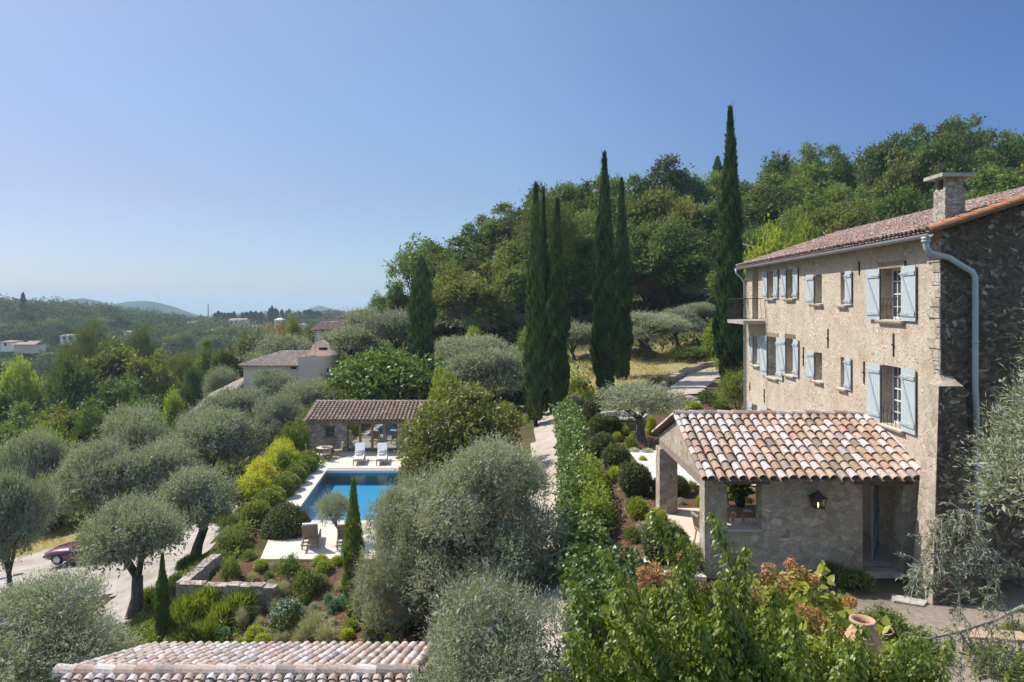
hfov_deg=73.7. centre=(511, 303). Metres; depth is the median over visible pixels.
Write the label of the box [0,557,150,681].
olive tree
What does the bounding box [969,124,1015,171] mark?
oak tree
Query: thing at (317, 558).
euphorbia
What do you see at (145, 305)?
hills
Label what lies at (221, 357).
oak tree
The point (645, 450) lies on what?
silver cushion
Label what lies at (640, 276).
oak tree
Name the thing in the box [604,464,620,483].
euphorbia
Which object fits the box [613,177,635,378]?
cypress
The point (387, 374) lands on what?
fig tree
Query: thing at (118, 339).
pine tree
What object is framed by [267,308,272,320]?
cypress
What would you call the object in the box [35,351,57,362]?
oak tree
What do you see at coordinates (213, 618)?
strap leaf clump
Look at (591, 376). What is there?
dry grass
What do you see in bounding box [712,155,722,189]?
cypress
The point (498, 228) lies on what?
oak tree
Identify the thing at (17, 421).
oak tree
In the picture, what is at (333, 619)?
silver cushion
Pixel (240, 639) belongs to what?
euphorbia
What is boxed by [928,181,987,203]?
oak tree
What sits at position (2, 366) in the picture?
oak tree
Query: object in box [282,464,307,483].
clipped ball
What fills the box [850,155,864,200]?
oak tree
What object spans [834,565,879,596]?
shrub
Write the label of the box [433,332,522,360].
olive tree
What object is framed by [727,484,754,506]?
potted plant
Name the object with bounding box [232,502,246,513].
green shrub
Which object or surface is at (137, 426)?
olive tree
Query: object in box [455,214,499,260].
oak tree
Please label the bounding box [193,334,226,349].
oak tree
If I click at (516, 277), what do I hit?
oak tree
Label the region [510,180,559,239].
oak tree
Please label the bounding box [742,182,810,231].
oak tree
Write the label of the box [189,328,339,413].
villa
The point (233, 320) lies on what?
farmhouse
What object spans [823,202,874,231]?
oak tree
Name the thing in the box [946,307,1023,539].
olive tree
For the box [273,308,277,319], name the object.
cypress
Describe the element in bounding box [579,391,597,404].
euphorbia
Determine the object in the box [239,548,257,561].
shrub
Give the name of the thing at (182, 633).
strap leaf clump
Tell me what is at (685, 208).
oak tree
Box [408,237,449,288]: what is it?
oak tree
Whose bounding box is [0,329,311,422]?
valley woodland
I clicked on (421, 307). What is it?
cypress
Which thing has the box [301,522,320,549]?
sun lounger
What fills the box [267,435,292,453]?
golden shrub
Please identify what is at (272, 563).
lavender
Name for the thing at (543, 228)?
cypress
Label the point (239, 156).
sky
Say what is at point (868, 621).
terracotta jar
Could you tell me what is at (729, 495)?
euphorbia
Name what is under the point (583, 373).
fruit tree
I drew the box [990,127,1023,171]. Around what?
oak tree
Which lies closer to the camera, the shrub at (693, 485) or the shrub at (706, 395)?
the shrub at (693, 485)
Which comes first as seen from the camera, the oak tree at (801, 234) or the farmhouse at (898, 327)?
the farmhouse at (898, 327)
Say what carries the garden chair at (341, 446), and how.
on the pool deck
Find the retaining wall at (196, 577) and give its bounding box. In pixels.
[176,554,277,609]
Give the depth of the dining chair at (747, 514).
20.62 m
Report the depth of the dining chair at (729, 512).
20.68 m
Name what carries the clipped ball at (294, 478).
on the ground at (936, 617)
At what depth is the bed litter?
24.17 m
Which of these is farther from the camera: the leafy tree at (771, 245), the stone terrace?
the leafy tree at (771, 245)
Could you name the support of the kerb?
on the driveway
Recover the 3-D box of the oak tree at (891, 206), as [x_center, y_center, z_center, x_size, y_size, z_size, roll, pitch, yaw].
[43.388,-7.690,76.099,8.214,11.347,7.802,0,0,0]
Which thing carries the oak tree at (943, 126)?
on the ground at (936, 617)
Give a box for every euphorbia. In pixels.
[231,636,248,642]
[244,624,264,642]
[251,557,269,570]
[253,630,272,643]
[312,554,328,564]
[313,559,334,572]
[331,554,342,565]
[338,626,355,640]
[341,618,359,632]
[381,631,397,643]
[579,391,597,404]
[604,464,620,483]
[613,431,623,441]
[619,426,630,435]
[622,436,639,448]
[625,495,650,520]
[628,431,635,439]
[638,455,647,460]
[644,506,668,522]
[645,415,657,434]
[685,399,701,409]
[695,494,699,505]
[727,484,738,499]
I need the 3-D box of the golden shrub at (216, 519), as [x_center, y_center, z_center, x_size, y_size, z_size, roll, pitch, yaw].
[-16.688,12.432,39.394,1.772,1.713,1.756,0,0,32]
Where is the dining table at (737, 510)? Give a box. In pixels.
[727,505,755,517]
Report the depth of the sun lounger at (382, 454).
45.47 m
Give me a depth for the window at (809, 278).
25.85 m
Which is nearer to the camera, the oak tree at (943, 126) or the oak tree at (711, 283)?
the oak tree at (711, 283)
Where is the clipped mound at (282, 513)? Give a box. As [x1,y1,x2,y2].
[258,501,311,540]
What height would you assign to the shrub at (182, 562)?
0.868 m
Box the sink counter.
[727,512,755,523]
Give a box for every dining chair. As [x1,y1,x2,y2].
[691,511,699,542]
[727,511,734,522]
[742,512,755,522]
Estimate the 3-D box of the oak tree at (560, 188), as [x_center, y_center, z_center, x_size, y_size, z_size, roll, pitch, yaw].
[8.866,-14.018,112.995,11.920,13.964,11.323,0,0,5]
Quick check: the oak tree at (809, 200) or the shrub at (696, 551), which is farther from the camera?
the oak tree at (809, 200)
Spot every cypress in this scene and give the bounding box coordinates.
[18,292,26,318]
[153,550,172,639]
[255,313,261,320]
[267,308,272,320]
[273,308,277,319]
[308,309,312,319]
[340,473,365,619]
[405,255,438,397]
[520,181,551,425]
[540,187,548,414]
[544,196,573,414]
[587,150,622,392]
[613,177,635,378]
[710,100,745,380]
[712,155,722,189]
[781,155,788,183]
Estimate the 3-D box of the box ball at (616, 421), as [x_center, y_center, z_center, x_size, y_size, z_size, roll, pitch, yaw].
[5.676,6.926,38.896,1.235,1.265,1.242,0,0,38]
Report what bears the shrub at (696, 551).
on the ground at (936, 617)
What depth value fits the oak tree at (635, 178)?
108.13 m
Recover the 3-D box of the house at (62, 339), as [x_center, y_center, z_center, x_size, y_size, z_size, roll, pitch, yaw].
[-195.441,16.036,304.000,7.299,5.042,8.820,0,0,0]
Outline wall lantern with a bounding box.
[808,490,827,508]
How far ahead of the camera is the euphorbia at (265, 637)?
22.85 m
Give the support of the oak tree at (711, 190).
on the ground at (936, 617)
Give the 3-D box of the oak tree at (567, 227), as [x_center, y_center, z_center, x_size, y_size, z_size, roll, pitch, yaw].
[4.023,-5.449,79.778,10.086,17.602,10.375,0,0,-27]
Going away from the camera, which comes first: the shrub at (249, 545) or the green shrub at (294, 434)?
the shrub at (249, 545)
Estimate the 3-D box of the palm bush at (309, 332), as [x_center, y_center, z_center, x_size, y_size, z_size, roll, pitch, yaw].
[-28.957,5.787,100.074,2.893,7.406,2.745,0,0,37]
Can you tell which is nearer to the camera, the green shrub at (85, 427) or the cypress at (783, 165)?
the green shrub at (85, 427)
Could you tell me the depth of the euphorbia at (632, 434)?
37.20 m
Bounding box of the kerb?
[0,571,22,578]
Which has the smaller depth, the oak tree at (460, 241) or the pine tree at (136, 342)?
the oak tree at (460, 241)
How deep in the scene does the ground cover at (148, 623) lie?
27.40 m
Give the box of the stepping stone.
[891,594,927,606]
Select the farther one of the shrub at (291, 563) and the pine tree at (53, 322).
the pine tree at (53, 322)
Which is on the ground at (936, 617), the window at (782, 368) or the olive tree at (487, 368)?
the olive tree at (487, 368)
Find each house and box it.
[0,340,23,351]
[13,342,25,352]
[22,341,46,352]
[59,334,80,345]
[163,343,186,351]
[303,400,429,452]
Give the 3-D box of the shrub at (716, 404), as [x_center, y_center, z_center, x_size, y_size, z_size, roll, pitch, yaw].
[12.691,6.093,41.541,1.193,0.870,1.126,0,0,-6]
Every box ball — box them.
[581,398,606,419]
[587,412,613,435]
[588,431,616,457]
[600,442,631,471]
[609,414,621,433]
[616,461,652,496]
[639,521,690,565]
[651,477,655,495]
[677,475,689,496]
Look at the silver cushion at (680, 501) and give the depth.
25.24 m
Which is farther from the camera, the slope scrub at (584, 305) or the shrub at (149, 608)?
the slope scrub at (584, 305)
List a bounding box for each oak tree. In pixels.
[0,357,19,364]
[0,362,19,379]
[0,373,30,426]
[0,398,60,448]
[11,353,31,360]
[19,400,86,447]
[20,338,50,357]
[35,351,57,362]
[40,354,103,417]
[41,373,50,388]
[45,330,65,347]
[47,323,73,337]
[61,332,139,397]
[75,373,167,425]
[76,319,97,330]
[93,318,109,330]
[108,315,131,329]
[120,346,183,409]
[170,331,191,345]
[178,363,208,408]
[192,337,215,390]
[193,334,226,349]
[202,331,217,337]
[207,340,242,377]
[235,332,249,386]
[375,278,410,313]
[382,230,439,290]
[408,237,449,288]
[427,234,493,279]
[431,254,464,336]
[431,264,493,337]
[435,262,488,337]
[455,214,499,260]
[455,257,497,283]
[468,280,518,336]
[476,200,519,256]
[478,236,527,282]
[487,262,529,330]
[488,272,525,327]
[497,234,569,268]
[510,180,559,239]
[546,180,589,229]
[560,177,599,229]
[563,204,597,304]
[563,226,616,313]
[565,258,593,318]
[584,169,633,217]
[587,190,641,232]
[612,182,674,281]
[613,219,652,307]
[624,172,660,202]
[629,215,697,309]
[631,242,681,306]
[633,152,695,204]
[646,182,703,296]
[657,236,717,303]
[667,170,714,206]
[675,226,719,302]
[680,196,750,247]
[688,167,721,205]
[702,254,749,300]
[716,200,758,240]
[738,179,756,198]
[741,170,794,206]
[741,225,784,256]
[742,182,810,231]
[752,147,800,187]
[769,207,832,244]
[770,190,832,232]
[778,160,852,212]
[780,206,820,249]
[788,141,836,186]
[806,180,875,215]
[815,193,880,235]
[820,141,858,192]
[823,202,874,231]
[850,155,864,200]
[851,130,913,198]
[863,180,911,201]
[866,195,918,217]
[868,182,932,221]
[869,143,935,199]
[898,120,930,154]
[899,127,982,201]
[907,184,934,209]
[911,118,975,164]
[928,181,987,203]
[946,111,989,157]
[963,166,1023,199]
[964,146,1019,191]
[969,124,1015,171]
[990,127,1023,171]
[1010,170,1023,186]
[1012,161,1023,174]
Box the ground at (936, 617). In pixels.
[0,275,1023,681]
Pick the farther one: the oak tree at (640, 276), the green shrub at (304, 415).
the oak tree at (640, 276)
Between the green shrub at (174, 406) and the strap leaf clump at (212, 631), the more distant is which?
the green shrub at (174, 406)
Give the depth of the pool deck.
31.86 m
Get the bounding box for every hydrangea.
[594,550,719,649]
[730,557,861,641]
[764,593,907,680]
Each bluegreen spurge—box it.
[216,624,233,640]
[323,591,332,603]
[325,597,343,615]
[337,593,344,604]
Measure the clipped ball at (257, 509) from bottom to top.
1.362 m
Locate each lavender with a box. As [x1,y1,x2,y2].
[229,601,249,631]
[244,568,261,581]
[247,601,262,618]
[251,614,266,626]
[257,579,281,603]
[267,559,279,570]
[267,594,282,609]
[270,630,281,642]
[274,576,291,597]
[280,628,289,641]
[289,624,310,642]
[293,603,334,642]
[294,605,321,628]
[310,616,341,642]
[331,578,343,592]
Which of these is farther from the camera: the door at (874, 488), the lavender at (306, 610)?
the lavender at (306, 610)
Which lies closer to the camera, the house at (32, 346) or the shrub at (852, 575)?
the shrub at (852, 575)
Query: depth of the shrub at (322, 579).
26.14 m
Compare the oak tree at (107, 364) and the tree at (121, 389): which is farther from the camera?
the oak tree at (107, 364)
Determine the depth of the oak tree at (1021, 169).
92.44 m
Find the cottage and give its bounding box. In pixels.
[274,318,284,327]
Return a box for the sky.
[0,0,1023,316]
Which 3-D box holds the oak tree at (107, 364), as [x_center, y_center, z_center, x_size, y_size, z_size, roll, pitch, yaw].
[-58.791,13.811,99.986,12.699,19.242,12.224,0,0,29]
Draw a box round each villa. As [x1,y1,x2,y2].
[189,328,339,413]
[311,321,349,352]
[337,311,371,333]
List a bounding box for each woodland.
[0,293,374,344]
[0,303,339,329]
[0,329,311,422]
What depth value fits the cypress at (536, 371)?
47.58 m
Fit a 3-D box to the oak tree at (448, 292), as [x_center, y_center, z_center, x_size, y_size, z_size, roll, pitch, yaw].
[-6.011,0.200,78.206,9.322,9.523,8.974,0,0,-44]
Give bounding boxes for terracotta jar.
[842,614,882,672]
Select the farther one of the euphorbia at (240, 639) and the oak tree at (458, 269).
the oak tree at (458, 269)
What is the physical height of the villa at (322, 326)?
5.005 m
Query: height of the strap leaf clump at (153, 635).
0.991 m
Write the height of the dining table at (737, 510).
0.750 m
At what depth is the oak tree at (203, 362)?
104.05 m
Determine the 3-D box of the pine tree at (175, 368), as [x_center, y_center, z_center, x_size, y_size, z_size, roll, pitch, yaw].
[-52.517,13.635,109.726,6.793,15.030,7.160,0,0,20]
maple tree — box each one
[261,318,285,336]
[276,319,287,335]
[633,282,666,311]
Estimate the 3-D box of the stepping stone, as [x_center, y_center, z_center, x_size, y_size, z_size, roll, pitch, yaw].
[9.845,7.400,16.917,0.806,0.100,0.422,0,0,30]
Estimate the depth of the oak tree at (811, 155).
104.41 m
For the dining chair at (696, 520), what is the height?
0.990 m
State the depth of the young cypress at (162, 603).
23.94 m
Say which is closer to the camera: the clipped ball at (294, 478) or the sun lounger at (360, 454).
the clipped ball at (294, 478)
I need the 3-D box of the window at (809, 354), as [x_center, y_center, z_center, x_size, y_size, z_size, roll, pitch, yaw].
[11.464,2.396,25.507,0.528,1.201,1.345,0,0,0]
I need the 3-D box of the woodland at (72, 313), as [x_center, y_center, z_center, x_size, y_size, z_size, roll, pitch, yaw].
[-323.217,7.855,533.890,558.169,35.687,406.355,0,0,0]
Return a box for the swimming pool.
[302,468,401,519]
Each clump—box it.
[130,584,155,608]
[138,628,169,644]
[152,603,197,640]
[166,621,208,642]
[169,589,209,628]
[181,587,219,619]
[188,616,224,642]
[194,578,220,605]
[195,612,230,628]
[199,597,238,627]
[214,587,258,623]
[229,590,260,609]
[238,578,262,606]
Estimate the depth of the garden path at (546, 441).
32.90 m
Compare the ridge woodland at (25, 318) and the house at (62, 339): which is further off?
the ridge woodland at (25, 318)
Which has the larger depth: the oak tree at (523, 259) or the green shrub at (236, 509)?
the oak tree at (523, 259)
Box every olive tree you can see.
[0,419,77,485]
[0,462,65,594]
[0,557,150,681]
[36,429,137,526]
[69,484,188,619]
[93,397,175,467]
[95,435,209,500]
[145,460,252,556]
[146,401,272,472]
[147,428,200,459]
[194,383,273,426]
[200,361,241,399]
[224,315,279,370]
[235,328,314,370]
[247,363,298,399]
[251,388,306,442]
[275,374,342,408]
[308,488,349,527]
[310,322,393,358]
[337,305,391,332]
[342,465,456,640]
[354,304,409,351]
[384,428,576,615]
[399,556,584,681]
[433,317,454,334]
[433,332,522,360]
[435,296,513,333]
[438,342,524,405]
[501,311,526,332]
[567,318,592,359]
[591,376,693,442]
[630,310,696,359]
[659,305,709,347]
[674,301,716,323]
[676,274,715,302]
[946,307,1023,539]
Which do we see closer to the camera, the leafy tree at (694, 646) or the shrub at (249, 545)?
the leafy tree at (694, 646)
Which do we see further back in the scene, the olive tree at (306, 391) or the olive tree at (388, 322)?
the olive tree at (388, 322)
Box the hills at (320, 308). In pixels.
[306,306,331,312]
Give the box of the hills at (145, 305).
[65,298,203,317]
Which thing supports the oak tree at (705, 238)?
on the ground at (936, 617)
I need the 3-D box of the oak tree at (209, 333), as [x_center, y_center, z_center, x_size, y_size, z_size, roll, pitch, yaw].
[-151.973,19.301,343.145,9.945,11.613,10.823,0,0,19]
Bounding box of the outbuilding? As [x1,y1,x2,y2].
[52,641,437,681]
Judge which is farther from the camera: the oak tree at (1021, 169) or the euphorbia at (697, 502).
the oak tree at (1021, 169)
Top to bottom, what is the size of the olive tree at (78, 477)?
7.574 m
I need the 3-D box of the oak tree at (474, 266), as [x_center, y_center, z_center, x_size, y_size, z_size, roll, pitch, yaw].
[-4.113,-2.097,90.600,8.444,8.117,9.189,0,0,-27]
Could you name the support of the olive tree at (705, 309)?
on the ground at (936, 617)
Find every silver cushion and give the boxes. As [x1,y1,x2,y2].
[308,601,320,611]
[327,617,336,626]
[568,395,581,405]
[628,447,639,453]
[635,521,648,531]
[641,448,652,452]
[677,497,686,504]
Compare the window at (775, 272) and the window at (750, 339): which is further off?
the window at (750, 339)
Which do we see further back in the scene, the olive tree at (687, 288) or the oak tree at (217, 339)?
the oak tree at (217, 339)
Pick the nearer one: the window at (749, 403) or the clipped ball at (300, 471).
the window at (749, 403)
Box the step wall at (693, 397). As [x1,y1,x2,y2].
[685,394,703,403]
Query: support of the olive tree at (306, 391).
on the ground at (936, 617)
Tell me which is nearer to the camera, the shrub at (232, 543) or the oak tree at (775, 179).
the shrub at (232, 543)
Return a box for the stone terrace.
[630,450,755,484]
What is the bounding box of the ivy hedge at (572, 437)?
[549,397,619,650]
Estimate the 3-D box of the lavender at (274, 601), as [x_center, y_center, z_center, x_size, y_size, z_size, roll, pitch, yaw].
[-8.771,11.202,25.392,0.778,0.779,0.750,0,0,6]
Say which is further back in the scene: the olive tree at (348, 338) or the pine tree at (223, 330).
the pine tree at (223, 330)
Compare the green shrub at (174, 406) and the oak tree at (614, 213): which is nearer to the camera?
the green shrub at (174, 406)
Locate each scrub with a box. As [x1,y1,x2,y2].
[20,308,594,681]
[319,277,715,380]
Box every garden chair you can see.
[322,446,330,460]
[333,441,343,457]
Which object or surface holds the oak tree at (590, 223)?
on the ground at (936, 617)
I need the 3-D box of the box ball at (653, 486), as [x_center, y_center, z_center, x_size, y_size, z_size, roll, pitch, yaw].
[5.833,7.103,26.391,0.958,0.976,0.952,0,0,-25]
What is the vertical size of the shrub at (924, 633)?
0.700 m
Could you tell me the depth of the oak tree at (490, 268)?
86.62 m
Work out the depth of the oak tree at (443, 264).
81.68 m
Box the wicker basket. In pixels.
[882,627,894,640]
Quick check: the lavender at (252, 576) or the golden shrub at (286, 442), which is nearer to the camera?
the lavender at (252, 576)
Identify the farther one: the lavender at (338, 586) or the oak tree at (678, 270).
the oak tree at (678, 270)
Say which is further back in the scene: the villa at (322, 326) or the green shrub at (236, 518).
the villa at (322, 326)
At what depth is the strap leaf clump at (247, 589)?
25.55 m
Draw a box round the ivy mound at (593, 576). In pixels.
[554,542,660,681]
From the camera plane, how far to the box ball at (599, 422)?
37.68 m
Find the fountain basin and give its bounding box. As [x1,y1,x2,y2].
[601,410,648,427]
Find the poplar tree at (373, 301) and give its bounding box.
[367,291,379,309]
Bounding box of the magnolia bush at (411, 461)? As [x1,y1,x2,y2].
[394,426,468,487]
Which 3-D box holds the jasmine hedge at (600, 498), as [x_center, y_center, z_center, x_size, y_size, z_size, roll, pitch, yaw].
[3.054,7.404,26.382,1.821,2.455,7.281,0,0,2]
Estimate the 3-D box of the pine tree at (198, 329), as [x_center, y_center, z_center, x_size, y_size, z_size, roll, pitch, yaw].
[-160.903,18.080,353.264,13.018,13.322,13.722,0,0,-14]
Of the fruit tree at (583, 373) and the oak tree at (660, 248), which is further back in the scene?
the oak tree at (660, 248)
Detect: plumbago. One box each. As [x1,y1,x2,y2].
[264,593,307,635]
[360,615,392,643]
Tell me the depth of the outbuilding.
15.20 m
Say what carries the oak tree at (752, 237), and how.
on the ground at (936, 617)
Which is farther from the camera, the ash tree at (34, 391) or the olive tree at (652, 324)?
the ash tree at (34, 391)
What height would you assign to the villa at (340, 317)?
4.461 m
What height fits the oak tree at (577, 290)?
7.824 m
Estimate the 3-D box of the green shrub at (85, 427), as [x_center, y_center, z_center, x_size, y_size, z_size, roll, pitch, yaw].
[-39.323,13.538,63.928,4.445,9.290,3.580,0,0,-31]
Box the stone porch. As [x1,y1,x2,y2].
[643,410,920,581]
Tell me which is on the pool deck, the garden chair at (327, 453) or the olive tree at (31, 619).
the garden chair at (327, 453)
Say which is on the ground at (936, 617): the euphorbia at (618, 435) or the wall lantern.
the euphorbia at (618, 435)
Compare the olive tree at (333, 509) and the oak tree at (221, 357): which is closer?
the olive tree at (333, 509)
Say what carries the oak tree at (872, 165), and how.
on the ground at (936, 617)
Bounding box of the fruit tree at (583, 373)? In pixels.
[570,357,594,391]
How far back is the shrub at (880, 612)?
15.10 m
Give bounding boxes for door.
[347,423,396,450]
[871,485,878,561]
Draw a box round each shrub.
[30,470,79,533]
[67,400,106,451]
[124,394,160,417]
[140,604,154,618]
[160,384,184,430]
[168,570,184,587]
[168,584,175,597]
[173,556,192,572]
[183,552,197,562]
[207,549,227,565]
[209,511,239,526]
[210,521,248,549]
[214,512,240,530]
[215,384,236,394]
[218,557,245,581]
[223,533,247,556]
[229,468,273,507]
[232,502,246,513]
[237,456,279,482]
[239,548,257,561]
[240,540,253,551]
[252,450,289,473]
[262,570,273,580]
[265,441,298,463]
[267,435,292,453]
[272,438,300,457]
[272,552,304,578]
[276,449,291,472]
[277,416,311,452]
[285,310,303,337]
[287,564,320,596]
[294,397,329,438]
[297,591,310,603]
[313,572,330,592]
[427,360,461,410]
[464,325,480,337]
[512,325,526,353]
[514,350,524,360]
[568,376,585,391]
[605,478,612,489]
[618,459,628,469]
[621,419,635,430]
[623,524,641,543]
[632,348,659,355]
[641,522,653,536]
[646,375,673,387]
[676,538,711,574]
[687,479,699,494]
[697,387,718,403]
[699,318,716,357]
[711,399,730,409]
[712,358,718,367]
[822,560,846,583]
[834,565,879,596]
[856,602,912,639]
[886,621,951,661]
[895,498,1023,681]
[954,639,1023,681]
[999,620,1023,632]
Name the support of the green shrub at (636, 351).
on the ground at (936, 617)
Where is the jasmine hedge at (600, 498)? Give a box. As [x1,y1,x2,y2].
[570,452,618,533]
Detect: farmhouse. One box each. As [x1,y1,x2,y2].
[228,318,249,327]
[725,172,1023,604]
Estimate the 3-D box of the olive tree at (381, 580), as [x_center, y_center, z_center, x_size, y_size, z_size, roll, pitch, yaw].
[-3.622,8.362,22.651,3.730,5.860,3.842,0,0,42]
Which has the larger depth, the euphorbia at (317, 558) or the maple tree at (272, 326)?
the maple tree at (272, 326)
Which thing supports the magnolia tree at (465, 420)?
on the ground at (936, 617)
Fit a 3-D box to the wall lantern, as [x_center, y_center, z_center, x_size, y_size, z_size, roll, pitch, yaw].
[8.220,5.232,18.330,0.380,0.495,0.380,0,0,0]
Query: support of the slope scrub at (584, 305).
on the ground at (936, 617)
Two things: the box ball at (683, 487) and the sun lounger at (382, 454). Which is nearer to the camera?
the box ball at (683, 487)
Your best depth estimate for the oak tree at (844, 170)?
110.04 m
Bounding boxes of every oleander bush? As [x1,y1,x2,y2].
[667,345,714,359]
[713,368,742,410]
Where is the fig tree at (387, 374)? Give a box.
[315,344,452,399]
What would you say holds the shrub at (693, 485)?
on the ground at (936, 617)
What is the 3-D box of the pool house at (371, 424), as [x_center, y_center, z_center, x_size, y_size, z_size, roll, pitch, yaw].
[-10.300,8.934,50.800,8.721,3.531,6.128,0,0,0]
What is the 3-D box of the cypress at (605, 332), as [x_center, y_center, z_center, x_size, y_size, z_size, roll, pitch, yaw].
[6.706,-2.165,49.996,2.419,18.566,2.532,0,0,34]
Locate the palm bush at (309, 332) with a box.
[304,321,318,344]
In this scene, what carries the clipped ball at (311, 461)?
on the ground at (936, 617)
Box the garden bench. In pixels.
[958,627,1023,653]
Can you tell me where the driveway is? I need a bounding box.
[0,502,242,649]
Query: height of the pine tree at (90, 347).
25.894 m
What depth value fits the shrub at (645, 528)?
21.82 m
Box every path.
[514,408,567,678]
[658,367,719,399]
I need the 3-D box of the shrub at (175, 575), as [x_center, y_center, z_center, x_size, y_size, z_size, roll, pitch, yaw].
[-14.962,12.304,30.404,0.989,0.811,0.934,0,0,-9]
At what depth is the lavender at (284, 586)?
26.04 m
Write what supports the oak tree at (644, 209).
on the ground at (936, 617)
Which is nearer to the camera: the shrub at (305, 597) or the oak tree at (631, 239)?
the shrub at (305, 597)
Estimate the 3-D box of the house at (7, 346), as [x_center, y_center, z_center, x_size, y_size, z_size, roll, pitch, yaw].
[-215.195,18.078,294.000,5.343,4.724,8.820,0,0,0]
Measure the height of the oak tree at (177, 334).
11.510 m
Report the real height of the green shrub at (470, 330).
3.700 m
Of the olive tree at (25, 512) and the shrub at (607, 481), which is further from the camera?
the olive tree at (25, 512)
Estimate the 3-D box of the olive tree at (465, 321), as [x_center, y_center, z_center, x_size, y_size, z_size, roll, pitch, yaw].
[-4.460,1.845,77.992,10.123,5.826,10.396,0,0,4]
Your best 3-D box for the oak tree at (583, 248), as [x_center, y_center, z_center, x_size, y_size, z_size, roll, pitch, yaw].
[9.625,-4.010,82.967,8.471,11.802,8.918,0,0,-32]
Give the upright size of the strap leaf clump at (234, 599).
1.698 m
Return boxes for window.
[323,426,335,437]
[748,335,759,368]
[748,402,759,410]
[760,332,782,381]
[762,270,777,300]
[779,333,797,378]
[780,267,797,301]
[806,274,823,306]
[806,350,823,385]
[834,271,851,308]
[834,357,850,392]
[866,260,915,324]
[867,362,915,434]
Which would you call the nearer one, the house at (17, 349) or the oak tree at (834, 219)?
the oak tree at (834, 219)
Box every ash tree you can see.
[0,346,49,419]
[6,418,77,461]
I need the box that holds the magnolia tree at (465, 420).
[393,373,529,471]
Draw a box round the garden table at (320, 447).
[316,445,331,455]
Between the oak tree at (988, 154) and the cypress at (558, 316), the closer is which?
the cypress at (558, 316)
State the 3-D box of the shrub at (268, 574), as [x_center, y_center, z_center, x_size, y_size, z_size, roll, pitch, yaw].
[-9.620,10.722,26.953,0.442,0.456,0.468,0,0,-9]
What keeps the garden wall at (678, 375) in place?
on the ground at (936, 617)
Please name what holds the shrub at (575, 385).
on the ground at (936, 617)
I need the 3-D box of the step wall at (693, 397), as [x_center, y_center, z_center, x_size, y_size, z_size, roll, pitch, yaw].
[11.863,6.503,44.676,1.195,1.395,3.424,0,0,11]
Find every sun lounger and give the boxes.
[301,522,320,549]
[336,523,344,549]
[353,442,365,465]
[376,442,387,465]
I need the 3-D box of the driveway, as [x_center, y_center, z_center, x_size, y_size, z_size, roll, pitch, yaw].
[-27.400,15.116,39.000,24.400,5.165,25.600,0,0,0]
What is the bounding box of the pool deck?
[261,452,409,561]
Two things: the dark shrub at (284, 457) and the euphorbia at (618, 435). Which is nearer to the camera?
the euphorbia at (618, 435)
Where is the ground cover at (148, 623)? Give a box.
[108,448,837,671]
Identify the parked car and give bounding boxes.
[43,538,112,564]
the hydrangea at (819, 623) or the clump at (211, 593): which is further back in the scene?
the clump at (211, 593)
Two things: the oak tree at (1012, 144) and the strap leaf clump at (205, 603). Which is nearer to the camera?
the strap leaf clump at (205, 603)
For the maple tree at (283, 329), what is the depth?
126.98 m
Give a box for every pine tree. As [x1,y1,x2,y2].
[4,359,34,368]
[41,318,63,326]
[43,335,86,391]
[53,314,113,363]
[113,337,130,346]
[121,319,163,363]
[156,335,186,348]
[165,346,199,415]
[172,333,195,354]
[190,327,213,337]
[212,325,230,334]
[227,325,239,338]
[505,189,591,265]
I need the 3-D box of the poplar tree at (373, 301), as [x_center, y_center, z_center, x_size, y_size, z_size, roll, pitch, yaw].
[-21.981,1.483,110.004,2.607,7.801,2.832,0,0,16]
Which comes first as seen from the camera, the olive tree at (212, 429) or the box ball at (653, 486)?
the box ball at (653, 486)
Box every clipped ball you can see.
[239,499,270,525]
[249,488,283,509]
[264,484,286,502]
[270,475,295,498]
[279,471,301,489]
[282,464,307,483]
[290,460,310,477]
[296,454,318,472]
[297,449,320,465]
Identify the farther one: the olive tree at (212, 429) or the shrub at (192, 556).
the olive tree at (212, 429)
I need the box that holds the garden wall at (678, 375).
[647,361,717,405]
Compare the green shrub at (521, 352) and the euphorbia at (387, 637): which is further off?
the green shrub at (521, 352)
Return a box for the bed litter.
[208,430,713,642]
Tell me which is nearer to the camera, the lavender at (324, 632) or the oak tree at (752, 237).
the lavender at (324, 632)
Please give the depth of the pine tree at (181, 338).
317.98 m
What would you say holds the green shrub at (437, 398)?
on the ground at (936, 617)
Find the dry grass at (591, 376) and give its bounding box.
[10,343,719,556]
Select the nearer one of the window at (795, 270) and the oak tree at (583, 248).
the window at (795, 270)
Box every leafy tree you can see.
[542,510,960,681]
[743,213,786,281]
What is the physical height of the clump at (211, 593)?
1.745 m
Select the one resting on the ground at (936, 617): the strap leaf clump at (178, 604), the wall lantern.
the strap leaf clump at (178, 604)
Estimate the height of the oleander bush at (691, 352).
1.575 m
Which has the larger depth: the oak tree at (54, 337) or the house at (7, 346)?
the oak tree at (54, 337)
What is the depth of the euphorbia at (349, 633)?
22.32 m
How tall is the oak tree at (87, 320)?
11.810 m
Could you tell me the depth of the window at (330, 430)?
48.32 m
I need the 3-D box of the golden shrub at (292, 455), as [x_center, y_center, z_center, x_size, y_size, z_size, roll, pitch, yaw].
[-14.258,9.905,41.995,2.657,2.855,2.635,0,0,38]
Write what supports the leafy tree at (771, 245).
on the ground at (936, 617)
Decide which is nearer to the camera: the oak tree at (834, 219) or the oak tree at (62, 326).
the oak tree at (834, 219)

